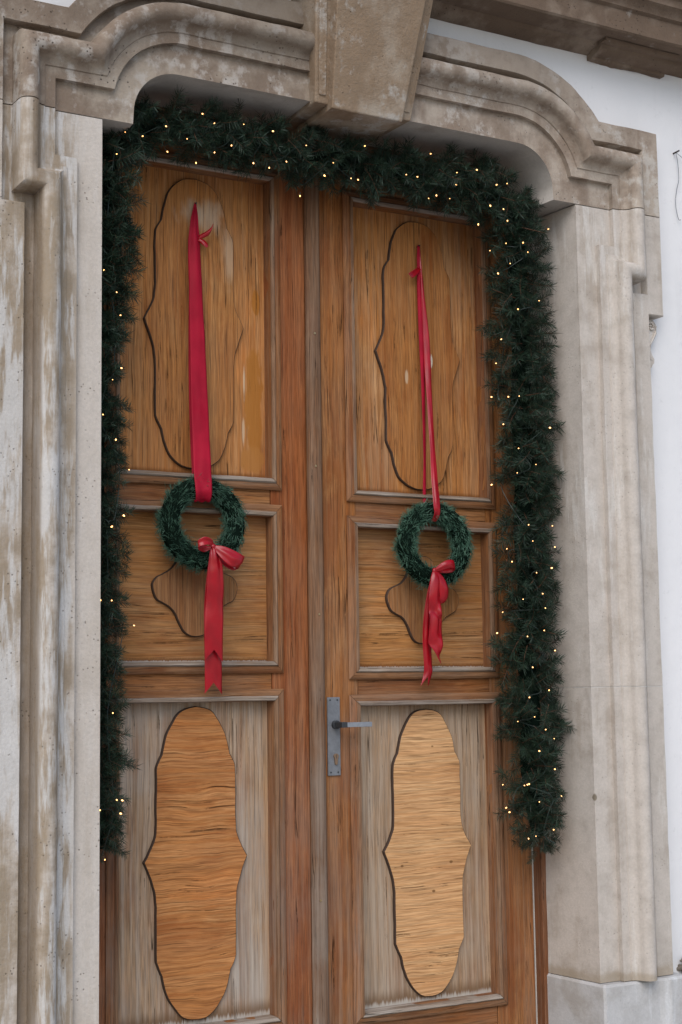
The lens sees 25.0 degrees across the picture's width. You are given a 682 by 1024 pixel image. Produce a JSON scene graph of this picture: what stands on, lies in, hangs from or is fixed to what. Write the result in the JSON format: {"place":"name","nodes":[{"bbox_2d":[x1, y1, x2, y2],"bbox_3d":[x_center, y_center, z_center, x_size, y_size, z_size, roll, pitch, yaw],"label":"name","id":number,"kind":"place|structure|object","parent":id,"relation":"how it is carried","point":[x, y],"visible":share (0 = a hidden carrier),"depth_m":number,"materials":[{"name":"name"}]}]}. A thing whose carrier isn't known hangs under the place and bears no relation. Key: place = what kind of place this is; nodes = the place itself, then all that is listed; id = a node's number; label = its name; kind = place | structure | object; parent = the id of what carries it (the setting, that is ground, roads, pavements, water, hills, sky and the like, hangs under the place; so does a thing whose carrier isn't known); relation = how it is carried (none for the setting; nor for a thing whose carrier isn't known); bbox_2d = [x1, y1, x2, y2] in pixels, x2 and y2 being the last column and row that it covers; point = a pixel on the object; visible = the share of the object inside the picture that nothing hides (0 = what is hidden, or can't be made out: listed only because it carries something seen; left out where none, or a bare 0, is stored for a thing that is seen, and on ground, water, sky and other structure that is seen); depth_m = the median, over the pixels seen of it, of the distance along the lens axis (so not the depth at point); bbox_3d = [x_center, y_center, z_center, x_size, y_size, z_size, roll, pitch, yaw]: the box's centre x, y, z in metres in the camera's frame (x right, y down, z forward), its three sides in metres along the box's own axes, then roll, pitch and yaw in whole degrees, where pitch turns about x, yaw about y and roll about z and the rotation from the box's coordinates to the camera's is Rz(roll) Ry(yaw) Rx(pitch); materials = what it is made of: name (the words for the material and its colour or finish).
{"place":"outdoors","nodes":[
{"label":"outdoors","id":0,"kind":"place"},
{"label":"pavement","id":1,"kind":"structure","parent":0,"visible":0},
{"bbox_2d":[36,0,681,973],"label":"facade wall","id":2,"kind":"structure","parent":1,"relation":"on","point":[624,98],"depth_m":5.35,"materials":[{"name":"white paint"}]},
{"bbox_2d":[0,0,681,1023],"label":"door surround","id":3,"kind":"object","parent":2,"relation":"attached to","point":[76,76],"visible":1,"depth_m":4.70,"materials":[{"name":"stone"}]},
{"bbox_2d":[99,85,576,866],"bbox_3d":[-0.006,-0.068,4.766,1.757,2.398,0.314,3,-7,-30],"label":"garland","id":4,"kind":"object","parent":3,"relation":"attached to","point":[527,359],"visible":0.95,"depth_m":4.99,"materials":[{"name":"green plant"}]},
{"bbox_2d":[100,113,561,859],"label":"fairy lights","id":5,"kind":"object","parent":4,"relation":"attached to","point":[498,399],"visible":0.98,"depth_m":4.92,"materials":[{"name":"beige"}]},
{"bbox_2d":[138,103,548,1023],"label":"door frame","id":6,"kind":"object","parent":3,"relation":"attached to","point":[540,917],"visible":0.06,"depth_m":5.12,"materials":[{"name":"brown wood"}]},
{"bbox_2d":[99,118,311,1023],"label":"door leaf","id":7,"kind":"object","parent":6,"relation":"attached to","point":[205,901],"visible":0.69,"depth_m":4.71,"materials":[{"name":"brown wood"}]},
{"bbox_2d":[188,202,212,501],"bbox_3d":[-0.421,-0.499,4.712,0.079,0.958,0.139,1,-7,-16],"label":"hanging ribbon","id":8,"kind":"object","parent":7,"relation":"hanging from","point":[199,432],"visible":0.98,"depth_m":4.72,"materials":[{"name":"red fabric"}]},
{"bbox_2d":[152,472,249,574],"bbox_3d":[-0.419,0.037,4.634,0.318,0.331,0.111,3,-7,-30],"label":"wreath","id":9,"kind":"object","parent":8,"relation":"hanging from","point":[180,496],"visible":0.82,"depth_m":4.60,"materials":[{"name":"green plant"}]},
{"bbox_2d":[198,537,244,693],"bbox_3d":[-0.359,0.309,4.583,0.153,0.465,0.071,3,-7,-30],"label":"ribbon bow","id":10,"kind":"object","parent":9,"relation":"attached to","point":[228,558],"visible":1,"depth_m":4.58,"materials":[{"name":"red fabric"}]},
{"bbox_2d":[303,145,535,1023],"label":"door leaf","id":11,"kind":"object","parent":6,"relation":"attached to","point":[421,894],"visible":0.84,"depth_m":5.04,"materials":[{"name":"orange wood"}]},
{"bbox_2d":[408,245,439,521],"bbox_3d":[0.285,-0.439,5.118,0.119,0.954,0.076,-7,-9,44],"label":"hanging ribbon","id":12,"kind":"object","parent":11,"relation":"hanging from","point":[425,356],"visible":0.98,"depth_m":5.15,"materials":[{"name":"red fabric"}]},
{"bbox_2d":[390,499,476,590],"bbox_3d":[0.306,0.108,5.044,0.325,0.323,0.111,3,-7,-30],"label":"wreath","id":13,"kind":"object","parent":12,"relation":"hanging from","point":[416,518],"visible":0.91,"depth_m":5.01,"materials":[{"name":"green plant"}]},
{"bbox_2d":[420,560,454,685],"bbox_3d":[0.313,0.357,4.964,0.125,0.407,0.046,2,-7,-20],"label":"ribbon bow","id":14,"kind":"object","parent":13,"relation":"attached to","point":[437,594],"visible":1,"depth_m":4.96,"materials":[{"name":"red fabric"}]},
{"bbox_2d":[430,0,681,78],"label":"cornice","id":15,"kind":"structure","parent":2,"relation":"attached to","point":[644,37],"depth_m":5.24,"materials":[{"name":"stone"}]},
{"bbox_2d":[673,150,681,219],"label":"wire","id":16,"kind":"object","parent":2,"relation":"attached to","point":[678,178],"depth_m":5.50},
{"bbox_2d":[676,959,681,971],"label":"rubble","id":17,"kind":"object","parent":2,"relation":"on","point":[679,968],"visible":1,"depth_m":5.13,"materials":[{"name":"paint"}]}
]}

